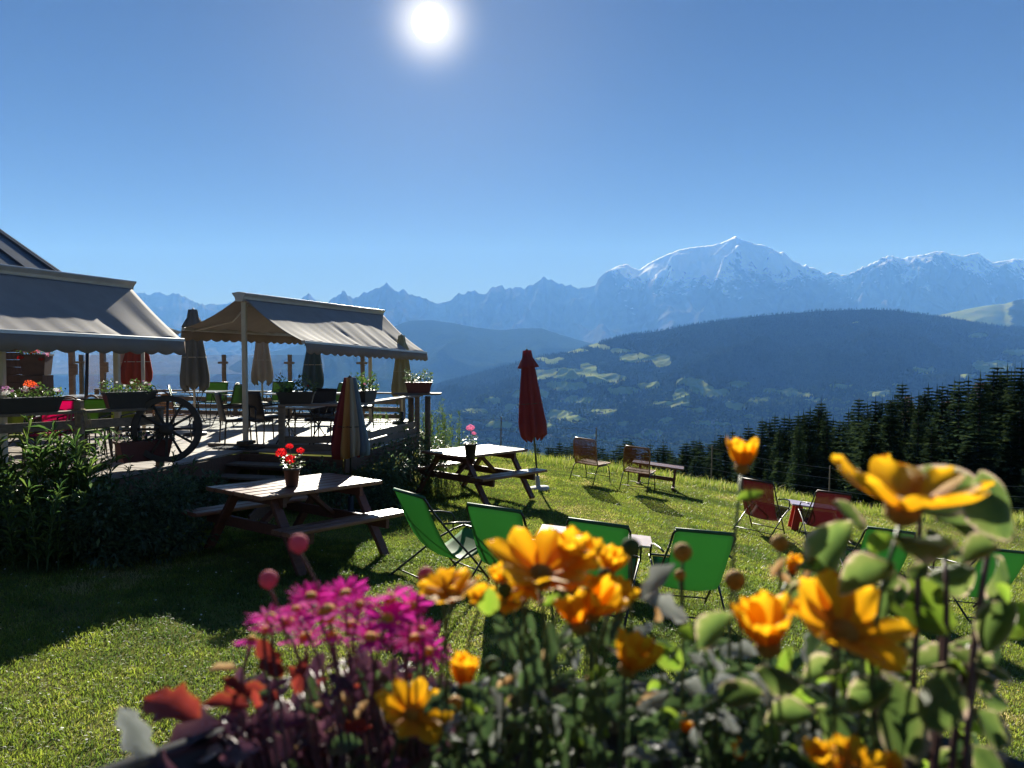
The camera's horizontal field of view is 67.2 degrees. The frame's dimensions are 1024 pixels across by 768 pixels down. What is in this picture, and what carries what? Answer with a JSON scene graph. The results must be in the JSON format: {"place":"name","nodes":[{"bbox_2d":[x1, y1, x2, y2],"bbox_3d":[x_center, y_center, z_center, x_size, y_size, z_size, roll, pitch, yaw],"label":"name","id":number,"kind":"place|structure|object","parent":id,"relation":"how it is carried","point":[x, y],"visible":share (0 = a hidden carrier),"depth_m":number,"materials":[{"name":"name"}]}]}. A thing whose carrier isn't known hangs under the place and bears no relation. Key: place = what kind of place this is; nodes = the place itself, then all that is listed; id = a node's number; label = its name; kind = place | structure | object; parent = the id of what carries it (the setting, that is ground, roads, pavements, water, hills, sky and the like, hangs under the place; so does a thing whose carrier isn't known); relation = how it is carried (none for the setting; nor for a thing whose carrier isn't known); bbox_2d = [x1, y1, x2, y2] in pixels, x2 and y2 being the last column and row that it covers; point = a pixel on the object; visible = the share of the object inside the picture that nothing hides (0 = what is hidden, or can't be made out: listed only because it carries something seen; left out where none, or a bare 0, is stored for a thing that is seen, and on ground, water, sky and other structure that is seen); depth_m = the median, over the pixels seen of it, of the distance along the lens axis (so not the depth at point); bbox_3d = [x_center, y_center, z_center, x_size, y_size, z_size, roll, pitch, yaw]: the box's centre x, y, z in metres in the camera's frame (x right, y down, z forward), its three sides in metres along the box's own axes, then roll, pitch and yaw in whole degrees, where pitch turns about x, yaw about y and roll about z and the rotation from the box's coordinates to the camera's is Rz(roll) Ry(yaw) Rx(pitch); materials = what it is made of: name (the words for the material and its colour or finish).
{"place":"outdoors","nodes":[
{"label":"outdoors","id":0,"kind":"place"},
{"bbox_2d":[152,320,591,398],"bbox_3d":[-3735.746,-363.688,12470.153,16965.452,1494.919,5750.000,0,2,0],"label":"hill","id":1,"kind":"structure","parent":0,"point":[453,350],"depth_m":12220.99,"materials":[{"name":"blue"}]},
{"bbox_2d":[0,374,1023,767],"bbox_3d":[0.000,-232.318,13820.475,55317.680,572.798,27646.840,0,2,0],"label":"ground","id":2,"kind":"structure","parent":0,"point":[62,380],"depth_m":7.12,"materials":[{"name":"plant"}]},
{"bbox_2d":[0,415,63,555],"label":"tall plant","id":3,"kind":"object","parent":2,"relation":"on","point":[43,464],"visible":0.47,"depth_m":8.05,"materials":[{"name":"green plant"}]},
{"bbox_2d":[0,465,71,545],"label":"shrub","id":4,"kind":"object","parent":2,"relation":"on","point":[5,496],"visible":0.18,"depth_m":7.91,"materials":[{"name":"green plant"}]},
{"bbox_2d":[0,477,89,572],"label":"tall plant","id":5,"kind":"object","parent":2,"relation":"on","point":[45,543],"visible":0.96,"depth_m":7.50,"materials":[{"name":"green plant"}]},
{"bbox_2d":[8,424,95,530],"bbox_3d":[-4.825,1.107,8.374,0.882,1.420,0.908,0,2,0],"label":"tall plant","id":6,"kind":"object","parent":2,"relation":"on","point":[55,473],"visible":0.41,"depth_m":8.17,"materials":[{"name":"green plant"}]},
{"bbox_2d":[0,505,109,557],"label":"shrub","id":7,"kind":"object","parent":2,"relation":"on","point":[74,544],"visible":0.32,"depth_m":7.75,"materials":[{"name":"green plant"}]},
{"bbox_2d":[40,426,125,545],"bbox_3d":[-4.745,1.144,8.446,0.910,1.367,0.699,1,2,19],"label":"tall plant","id":8,"kind":"object","parent":2,"relation":"on","point":[91,469],"visible":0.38,"depth_m":8.37,"materials":[{"name":"green plant"}]},
{"bbox_2d":[33,474,134,558],"bbox_3d":[-4.452,1.418,8.066,0.995,0.895,1.320,-1,3,-31],"label":"shrub","id":9,"kind":"object","parent":2,"relation":"on","point":[109,528],"visible":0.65,"depth_m":7.91,"materials":[{"name":"green plant"}]},
{"bbox_2d":[91,452,135,523],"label":"tall plant","id":10,"kind":"object","parent":2,"relation":"on","point":[123,476],"visible":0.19,"depth_m":9.03,"materials":[{"name":"green plant"}]},
{"bbox_2d":[69,519,166,568],"bbox_3d":[-4.114,1.662,8.038,0.938,0.529,1.087,-2,3,-38],"label":"shrub","id":11,"kind":"object","parent":2,"relation":"on","point":[107,555],"visible":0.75,"depth_m":7.88,"materials":[{"name":"green plant"}]},
{"bbox_2d":[84,476,182,556],"bbox_3d":[-4.197,1.442,8.328,1.183,0.875,0.840,0,2,8],"label":"shrub","id":12,"kind":"object","parent":2,"relation":"on","point":[144,513],"visible":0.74,"depth_m":8.29,"materials":[{"name":"green plant"}]},
{"bbox_2d":[129,461,212,539],"bbox_3d":[-3.971,1.375,8.824,0.925,0.990,1.218,0,2,-11],"label":"shrub","id":13,"kind":"object","parent":2,"relation":"on","point":[179,482],"visible":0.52,"depth_m":8.76,"materials":[{"name":"green plant"}]},
{"bbox_2d":[123,517,223,565],"bbox_3d":[-3.706,1.670,8.412,0.891,0.517,1.190,1,2,29],"label":"shrub","id":14,"kind":"object","parent":2,"relation":"on","point":[175,547],"visible":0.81,"depth_m":8.28,"materials":[{"name":"green plant"}]},
{"bbox_2d":[166,467,231,528],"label":"shrub","id":15,"kind":"object","parent":2,"relation":"on","point":[222,500],"visible":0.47,"depth_m":9.57,"materials":[{"name":"green plant"}]},
{"bbox_2d":[3,414,424,505],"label":"deck","id":16,"kind":"structure","parent":2,"relation":"on","point":[202,451],"depth_m":12.03,"materials":[{"name":"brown wood"}]},
{"bbox_2d":[0,229,61,433],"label":"house","id":17,"kind":"structure","parent":16,"relation":"on","point":[14,252],"depth_m":14.47,"materials":[{"name":"wood"}]},
{"bbox_2d":[20,375,53,438],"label":"plinth","id":18,"kind":"structure","parent":16,"relation":"on","point":[48,380],"depth_m":13.65,"materials":[{"name":"plant"}]},
{"bbox_2d":[16,349,53,374],"bbox_3d":[-8.510,-0.427,13.795,0.532,0.531,0.535,0,2,-10],"label":"flower trough","id":19,"kind":"object","parent":18,"relation":"on","point":[36,362],"visible":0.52,"depth_m":13.64,"materials":[{"name":"brown wood"}]},
{"bbox_2d":[24,399,79,466],"bbox_3d":[-6.115,0.665,10.279,0.569,0.882,0.594,0,2,-10],"label":"chair","id":20,"kind":"object","parent":16,"relation":"on","point":[67,405],"visible":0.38,"depth_m":10.49,"materials":[{"name":"pink metal"}]},
{"bbox_2d":[68,352,77,394],"bbox_3d":[-8.812,0.071,15.496,0.190,1.671,0.135,0,2,0],"label":"wooden post","id":21,"kind":"object","parent":16,"relation":"on","point":[72,369],"visible":0.55,"depth_m":15.46,"materials":[{"name":"brown wood"}]},
{"bbox_2d":[0,400,164,469],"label":"deck railing","id":22,"kind":"object","parent":16,"relation":"on","point":[62,425],"visible":0.57,"depth_m":9.61,"materials":[{"name":"brown wood"}]},
{"bbox_2d":[0,380,65,413],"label":"flower trough","id":23,"kind":"object","parent":22,"relation":"on","point":[44,402],"visible":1,"depth_m":9.22,"materials":[{"name":"plastic"}]},
{"bbox_2d":[98,378,159,408],"bbox_3d":[-4.982,0.116,10.045,0.718,0.393,0.338,-2,3,-44],"label":"flower trough","id":24,"kind":"object","parent":22,"relation":"on","point":[130,398],"visible":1,"depth_m":9.95,"materials":[{"name":"plastic"}]},
{"bbox_2d":[110,427,175,462],"bbox_3d":[-4.853,0.784,10.126,0.764,0.450,0.407,-2,3,-44],"label":"flower trough","id":25,"kind":"object","parent":22,"relation":"attached to","point":[128,447],"visible":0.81,"depth_m":10.00,"materials":[{"name":"brown"}]},
{"bbox_2d":[131,395,202,462],"bbox_3d":[-4.538,0.592,10.130,0.884,0.884,0.260,0,-6,-8],"label":"cart wheel","id":26,"kind":"object","parent":22,"relation":"attached to","point":[167,428],"visible":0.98,"depth_m":10.11,"materials":[{"name":"brown wood"}]},
{"bbox_2d":[57,398,113,464],"bbox_3d":[-5.854,0.653,10.579,0.569,0.882,0.594,0,2,-5],"label":"chair","id":27,"kind":"object","parent":16,"relation":"on","point":[94,403],"visible":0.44,"depth_m":10.81,"materials":[{"name":"green metal"}]},
{"bbox_2d":[0,264,185,476],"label":"awning","id":28,"kind":"object","parent":16,"relation":"on","point":[46,311],"visible":1,"depth_m":9.24,"materials":[{"name":"fabric"}]},
{"bbox_2d":[121,352,152,434],"bbox_3d":[-7.024,-0.056,14.410,0.545,2.008,0.554,0,2,0],"label":"closed parasol","id":29,"kind":"object","parent":16,"relation":"on","point":[131,366],"visible":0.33,"depth_m":14.25,"materials":[{"name":"red fabric"}]},
{"bbox_2d":[180,308,209,435],"bbox_3d":[-5.918,-0.230,14.291,0.536,2.365,0.537,0,2,0],"label":"closed parasol","id":30,"kind":"object","parent":16,"relation":"on","point":[194,372],"visible":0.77,"depth_m":14.16,"materials":[{"name":"grey fabric"}]},
{"bbox_2d":[197,382,228,422],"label":"chair","id":31,"kind":"object","parent":16,"relation":"on","point":[218,385],"visible":0.52,"depth_m":17.50,"materials":[{"name":"green metal"}]},
{"bbox_2d":[214,392,257,445],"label":"wicker chair","id":32,"kind":"object","parent":16,"relation":"on","point":[221,411],"visible":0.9,"depth_m":12.58,"materials":[{"name":"wicker"}]},
{"bbox_2d":[75,355,404,418],"bbox_3d":[-6.910,0.047,19.070,9.260,1.550,0.117,1,2,14],"label":"glass windbreak","id":33,"kind":"object","parent":16,"relation":"on","point":[81,362],"visible":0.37,"depth_m":19.07,"materials":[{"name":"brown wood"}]},
{"bbox_2d":[186,456,305,520],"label":"deck steps","id":34,"kind":"structure","parent":16,"relation":"attached to","point":[232,470],"depth_m":11.30,"materials":[{"name":"brown wood"}]},
{"bbox_2d":[94,389,403,418],"bbox_3d":[-6.641,0.496,18.882,8.524,0.668,0.120,1,2,14],"label":"deck railing","id":35,"kind":"object","parent":16,"relation":"on","point":[235,412],"visible":0.21,"depth_m":18.79,"materials":[{"name":"brown wood"}]},
{"bbox_2d":[251,342,272,421],"bbox_3d":[-5.631,-0.245,17.303,0.493,2.167,0.496,0,2,0],"label":"closed parasol","id":36,"kind":"object","parent":16,"relation":"on","point":[262,370],"visible":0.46,"depth_m":17.17,"materials":[{"name":"beige fabric"}]},
{"bbox_2d":[248,391,289,442],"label":"wicker chair","id":37,"kind":"object","parent":16,"relation":"on","point":[254,398],"visible":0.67,"depth_m":13.04,"materials":[{"name":"wicker"}]},
{"bbox_2d":[181,292,427,440],"bbox_3d":[-3.673,-0.187,15.024,2.333,2.842,5.534,1,2,14],"label":"awning","id":38,"kind":"object","parent":16,"relation":"on","point":[318,328],"visible":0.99,"depth_m":13.80,"materials":[{"name":"fabric"}]},
{"bbox_2d":[302,345,323,420],"bbox_3d":[-4.513,-0.200,17.511,0.484,2.062,0.468,0,2,0],"label":"closed parasol","id":39,"kind":"object","parent":16,"relation":"on","point":[312,368],"visible":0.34,"depth_m":17.39,"materials":[{"name":"teal fabric"}]},
{"bbox_2d":[294,388,336,435],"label":"wicker chair","id":40,"kind":"object","parent":16,"relation":"on","point":[324,395],"visible":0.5,"depth_m":13.97,"materials":[{"name":"wicker"}]},
{"bbox_2d":[278,395,422,453],"bbox_3d":[-2.312,0.655,13.059,1.077,0.788,3.529,1,3,31],"label":"deck railing","id":41,"kind":"object","parent":16,"relation":"on","point":[283,439],"visible":0.57,"depth_m":11.93,"materials":[{"name":"brown wood"}]},
{"bbox_2d":[274,372,318,403],"bbox_3d":[-3.317,0.058,11.852,0.681,0.491,0.376,0,2,-6],"label":"flower trough","id":42,"kind":"object","parent":41,"relation":"on","point":[295,397],"visible":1,"depth_m":11.79,"materials":[{"name":"plastic"}]},
{"bbox_2d":[351,370,379,401],"bbox_3d":[-2.347,0.031,12.374,0.432,0.506,0.589,0,2,13],"label":"flower trough","id":43,"kind":"object","parent":41,"relation":"on","point":[367,394],"visible":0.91,"depth_m":12.28,"materials":[{"name":"plastic"}]},
{"bbox_2d":[391,334,410,424],"bbox_3d":[-2.382,-0.108,16.594,0.458,1.947,0.457,0,2,0],"label":"closed parasol","id":44,"kind":"object","parent":16,"relation":"on","point":[398,385],"visible":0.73,"depth_m":16.48,"materials":[{"name":"beige fabric"}]},
{"bbox_2d":[181,473,404,576],"bbox_3d":[-2.437,1.535,8.768,1.804,0.813,1.757,3,1,34],"label":"picnic table","id":45,"kind":"object","parent":2,"relation":"on","point":[277,496],"visible":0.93,"depth_m":8.53,"materials":[{"name":"brown wood"}]},
{"bbox_2d":[275,443,304,486],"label":"potted plant","id":46,"kind":"object","parent":45,"relation":"on","point":[291,473],"visible":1,"depth_m":8.46,"materials":[{"name":"red plant"}]},
{"bbox_2d":[305,455,357,509],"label":"shrub","id":47,"kind":"object","parent":2,"relation":"on","point":[332,498],"visible":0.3,"depth_m":11.10,"materials":[{"name":"green plant"}]},
{"bbox_2d":[331,375,369,512],"bbox_3d":[-2.317,0.878,11.050,0.561,2.015,0.539,0,2,0],"label":"closed parasol","id":48,"kind":"object","parent":2,"relation":"on","point":[349,438],"visible":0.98,"depth_m":10.89,"materials":[{"name":"yellow fabric"}]},
{"bbox_2d":[341,450,412,506],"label":"shrub","id":49,"kind":"object","parent":2,"relation":"on","point":[376,473],"visible":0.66,"depth_m":11.68,"materials":[{"name":"green plant"}]},
{"bbox_2d":[354,484,401,510],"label":"shrub","id":50,"kind":"object","parent":2,"relation":"on","point":[382,502],"visible":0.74,"depth_m":11.27,"materials":[{"name":"green plant"}]},
{"bbox_2d":[363,436,440,492],"bbox_3d":[-1.821,1.385,12.592,1.308,1.044,0.927,-2,3,-39],"label":"shrub","id":51,"kind":"object","parent":2,"relation":"on","point":[410,457],"visible":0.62,"depth_m":12.59,"materials":[{"name":"green plant"}]},
{"bbox_2d":[393,392,441,479],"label":"corner posts","id":52,"kind":"object","parent":2,"relation":"on","point":[427,407],"visible":0.41,"depth_m":14.77,"materials":[{"name":"brown wood"}]},
{"bbox_2d":[404,368,433,392],"bbox_3d":[-1.808,-0.077,14.793,0.636,0.490,0.425,0,2,-6],"label":"flower trough","id":53,"kind":"object","parent":52,"relation":"on","point":[413,385],"visible":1,"depth_m":14.69,"materials":[{"name":"brown plastic"}]},
{"bbox_2d":[401,432,458,490],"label":"shrub","id":54,"kind":"object","parent":2,"relation":"on","point":[422,445],"visible":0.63,"depth_m":13.61,"materials":[{"name":"green plant"}]},
{"bbox_2d":[388,488,489,579],"bbox_3d":[-0.696,1.562,8.041,0.980,0.948,0.680,1,2,-40],"label":"sling chair","id":55,"kind":"object","parent":2,"relation":"on","point":[460,545],"visible":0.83,"depth_m":7.88,"materials":[{"name":"green"}]},
{"bbox_2d":[404,444,546,504],"bbox_3d":[-0.633,1.549,13.355,1.804,0.815,1.757,4,2,38],"label":"picnic table","id":56,"kind":"object","parent":2,"relation":"on","point":[457,455],"visible":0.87,"depth_m":13.12,"materials":[{"name":"brown wood"}]},
{"bbox_2d":[466,502,534,611],"bbox_3d":[-0.005,1.612,7.626,0.680,0.948,0.980,4,2,24],"label":"sling chair","id":57,"kind":"object","parent":2,"relation":"on","point":[489,522],"visible":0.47,"depth_m":7.28,"materials":[{"name":"green"}]},
{"bbox_2d":[517,349,549,490],"bbox_3d":[0.384,0.672,14.629,0.533,2.695,0.530,-5,2,0],"label":"closed parasol","id":58,"kind":"object","parent":2,"relation":"on","point":[532,422],"visible":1,"depth_m":14.47,"materials":[{"name":"red fabric"}]},
{"bbox_2d":[100,679,1023,767],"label":"round planter","id":59,"kind":"object","parent":2,"relation":"on","point":[179,753],"visible":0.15,"depth_m":0.57,"materials":[{"name":"black plastic"}]},
{"bbox_2d":[115,639,309,767],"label":"purple leaf plant","id":60,"kind":"object","parent":59,"relation":"in","point":[184,706],"visible":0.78,"depth_m":0.53,"materials":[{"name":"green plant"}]},
{"bbox_2d":[218,534,457,767],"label":"magenta daisy plant","id":61,"kind":"object","parent":59,"relation":"in","point":[362,668],"visible":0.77,"depth_m":0.56,"materials":[{"name":"pink plant"}]},
{"bbox_2d":[374,525,747,767],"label":"orange flower plant","id":62,"kind":"object","parent":59,"relation":"in","point":[547,558],"visible":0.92,"depth_m":0.52,"materials":[{"name":"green plant"}]},
{"bbox_2d":[327,689,809,767],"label":"leaved plant","id":63,"kind":"object","parent":59,"relation":"in","point":[342,744],"visible":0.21,"depth_m":0.53,"materials":[{"name":"green plant"}]},
{"bbox_2d":[683,435,994,767],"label":"orange flower plant","id":64,"kind":"object","parent":59,"relation":"in","point":[828,615],"visible":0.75,"depth_m":0.46,"materials":[{"name":"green plant"}]},
{"bbox_2d":[695,464,1023,767],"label":"variegated plant","id":65,"kind":"object","parent":59,"relation":"in","point":[913,724],"visible":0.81,"depth_m":0.48,"materials":[{"name":"green plant"}]},
{"bbox_2d":[569,437,610,483],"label":"rattan chair","id":66,"kind":"object","parent":2,"relation":"on","point":[583,444],"visible":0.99,"depth_m":16.43,"materials":[{"name":"wicker"}]},
{"bbox_2d":[566,517,641,628],"bbox_3d":[0.875,1.719,7.469,0.680,0.948,0.980,5,2,16],"label":"sling chair","id":67,"kind":"object","parent":2,"relation":"on","point":[616,535],"visible":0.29,"depth_m":7.05,"materials":[{"name":"green"}]},
{"bbox_2d":[619,445,655,494],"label":"rattan chair","id":68,"kind":"object","parent":2,"relation":"on","point":[636,470],"visible":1,"depth_m":15.97,"materials":[{"name":"wicker"}]},
{"bbox_2d":[636,460,683,490],"bbox_3d":[3.291,2.074,17.482,1.134,0.508,0.596,7,1,14],"label":"bench","id":69,"kind":"object","parent":2,"relation":"on","point":[668,466],"visible":0.7,"depth_m":17.40,"materials":[{"name":"brown wood"}]},
{"bbox_2d":[648,527,733,621],"bbox_3d":[1.769,1.826,7.691,0.680,0.948,0.980,5,2,0],"label":"sling chair","id":70,"kind":"object","parent":2,"relation":"on","point":[705,564],"visible":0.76,"depth_m":7.37,"materials":[{"name":"green"}]},
{"bbox_2d":[713,432,738,485],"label":"spruce tree","id":71,"kind":"object","parent":2,"relation":"on","point":[724,454],"visible":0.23,"depth_m":89.76,"materials":[{"name":"green plant"}]},
{"bbox_2d":[437,417,1019,507],"bbox_3d":[6.215,2.259,19.937,16.654,2.987,0.615,0,2,1],"label":"wire fence","id":72,"kind":"object","parent":2,"relation":"on","point":[830,468],"visible":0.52,"depth_m":20.08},
{"bbox_2d":[746,421,777,482],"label":"spruce tree","id":73,"kind":"object","parent":2,"relation":"on","point":[760,471],"visible":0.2,"depth_m":82.42,"materials":[{"name":"green plant"}]},
{"bbox_2d":[733,477,790,538],"bbox_3d":[4.350,2.105,13.314,0.680,0.948,0.980,7,1,38],"label":"sling chair","id":74,"kind":"object","parent":2,"relation":"on","point":[764,507],"visible":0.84,"depth_m":13.08,"materials":[{"name":"red"}]},
{"bbox_2d":[536,368,1023,489],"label":"spruce wood","id":75,"kind":"object","parent":2,"relation":"on","point":[852,439],"depth_m":93.31,"materials":[{"name":"plant"}]},
{"bbox_2d":[769,428,790,489],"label":"spruce tree","id":76,"kind":"object","parent":2,"relation":"on","point":[777,448],"visible":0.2,"depth_m":89.65,"materials":[{"name":"green plant"}]},
{"bbox_2d":[768,458,793,494],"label":"spruce tree","id":77,"kind":"object","parent":2,"relation":"on","point":[780,474],"visible":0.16,"depth_m":67.84,"materials":[{"name":"green plant"}]},
{"bbox_2d":[784,427,813,496],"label":"spruce tree","id":78,"kind":"object","parent":2,"relation":"on","point":[798,481],"visible":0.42,"depth_m":71.56,"materials":[{"name":"green plant"}]},
{"bbox_2d":[784,408,834,498],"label":"spruce tree","id":79,"kind":"object","parent":2,"relation":"on","point":[810,440],"visible":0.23,"depth_m":78.56,"materials":[{"name":"green plant"}]},
{"bbox_2d":[788,499,847,530],"bbox_3d":[5.699,2.521,14.311,1.080,0.528,0.605,7,1,12],"label":"table","id":80,"kind":"object","parent":2,"relation":"on","point":[795,519],"visible":0.41,"depth_m":14.21,"materials":[{"name":"red paint"}]},
{"bbox_2d":[798,490,851,548],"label":"sling chair","id":81,"kind":"object","parent":2,"relation":"on","point":[824,510],"visible":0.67,"depth_m":13.14,"materials":[{"name":"red"}]},
{"bbox_2d":[814,411,844,491],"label":"spruce tree","id":82,"kind":"object","parent":2,"relation":"on","point":[826,453],"visible":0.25,"depth_m":78.81,"materials":[{"name":"green plant"}]},
{"bbox_2d":[830,420,893,510],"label":"spruce tree","id":83,"kind":"object","parent":2,"relation":"on","point":[870,450],"visible":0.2,"depth_m":63.84,"materials":[{"name":"green plant"}]},
{"bbox_2d":[839,526,915,584],"bbox_3d":[4.540,2.198,9.702,0.680,0.948,0.980,7,2,6],"label":"sling chair","id":84,"kind":"object","parent":2,"relation":"on","point":[899,556],"visible":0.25,"depth_m":9.36,"materials":[{"name":"green"}]},
{"bbox_2d":[877,399,911,463],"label":"spruce tree","id":85,"kind":"object","parent":2,"relation":"on","point":[890,427],"visible":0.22,"depth_m":75.19,"materials":[{"name":"green plant"}]},
{"bbox_2d":[896,394,915,460],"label":"spruce tree","id":86,"kind":"object","parent":2,"relation":"on","point":[905,414],"visible":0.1,"depth_m":91.16,"materials":[{"name":"green plant"}]},
{"bbox_2d":[903,394,933,466],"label":"spruce tree","id":87,"kind":"object","parent":2,"relation":"on","point":[917,449],"visible":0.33,"depth_m":73.60,"materials":[{"name":"green plant"}]},
{"bbox_2d":[917,426,943,465],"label":"spruce tree","id":88,"kind":"object","parent":2,"relation":"on","point":[930,451],"visible":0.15,"depth_m":67.02,"materials":[{"name":"green plant"}]},
{"bbox_2d":[929,376,975,466],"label":"spruce tree","id":89,"kind":"object","parent":2,"relation":"on","point":[948,453],"visible":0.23,"depth_m":78.89,"materials":[{"name":"green plant"}]},
{"bbox_2d":[954,445,981,475],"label":"spruce tree","id":90,"kind":"object","parent":2,"relation":"on","point":[968,463],"visible":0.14,"depth_m":65.60,"materials":[{"name":"green plant"}]},
{"bbox_2d":[930,549,1023,623],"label":"sling chair","id":91,"kind":"object","parent":2,"relation":"on","point":[1014,561],"visible":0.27,"depth_m":9.13,"materials":[{"name":"green"}]},
{"bbox_2d":[944,370,1015,512],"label":"spruce tree","id":92,"kind":"object","parent":2,"relation":"on","point":[990,452],"visible":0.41,"depth_m":69.60,"materials":[{"name":"green plant"}]},
{"bbox_2d":[954,371,1011,464],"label":"spruce tree","id":93,"kind":"object","parent":2,"relation":"on","point":[993,391],"visible":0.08,"depth_m":80.45,"materials":[{"name":"green plant"}]},
{"bbox_2d":[983,362,1012,465],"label":"spruce tree","id":94,"kind":"object","parent":2,"relation":"on","point":[999,397],"visible":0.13,"depth_m":78.90,"materials":[{"name":"green plant"}]},
{"bbox_2d":[986,369,1023,466],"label":"spruce tree","id":95,"kind":"object","parent":2,"relation":"on","point":[1003,428],"visible":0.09,"depth_m":77.22,"materials":[{"name":"green plant"}]},
{"bbox_2d":[992,364,1023,511],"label":"spruce tree","id":96,"kind":"object","parent":2,"relation":"on","point":[1017,447],"visible":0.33,"depth_m":69.89,"materials":[{"name":"green plant"}]},
{"bbox_2d":[1000,449,1021,510],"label":"spruce tree","id":97,"kind":"object","parent":2,"relation":"on","point":[1011,480],"visible":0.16,"depth_m":68.72,"materials":[{"name":"green plant"}]},
{"bbox_2d":[0,0,1023,304],"label":"sky","id":98,"kind":"structure","parent":0,"point":[205,152],"materials":[{"name":"blue"}]},
{"bbox_2d":[15,236,1023,373],"bbox_3d":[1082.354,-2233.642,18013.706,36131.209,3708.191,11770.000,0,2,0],"label":"mountain","id":99,"kind":"structure","parent":0,"point":[735,277],"depth_m":20050.92,"materials":[{"name":"stone"}]},
{"bbox_2d":[384,310,1023,458],"bbox_3d":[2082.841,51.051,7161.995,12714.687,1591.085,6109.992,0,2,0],"label":"hill","id":100,"kind":"structure","parent":0,"point":[662,359],"depth_m":6071.32,"materials":[{"name":"plant"}]},
{"bbox_2d":[381,307,1023,456],"bbox_3d":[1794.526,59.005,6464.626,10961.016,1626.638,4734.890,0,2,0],"label":"hillside woods","id":101,"kind":"object","parent":100,"relation":"on","point":[675,448],"visible":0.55,"depth_m":6082.74,"materials":[{"name":"plant"}]},
{"bbox_2d":[942,299,1023,326],"bbox_3d":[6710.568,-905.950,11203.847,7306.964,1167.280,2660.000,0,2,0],"label":"hill","id":102,"kind":"structure","parent":0,"point":[1010,313],"depth_m":11342.23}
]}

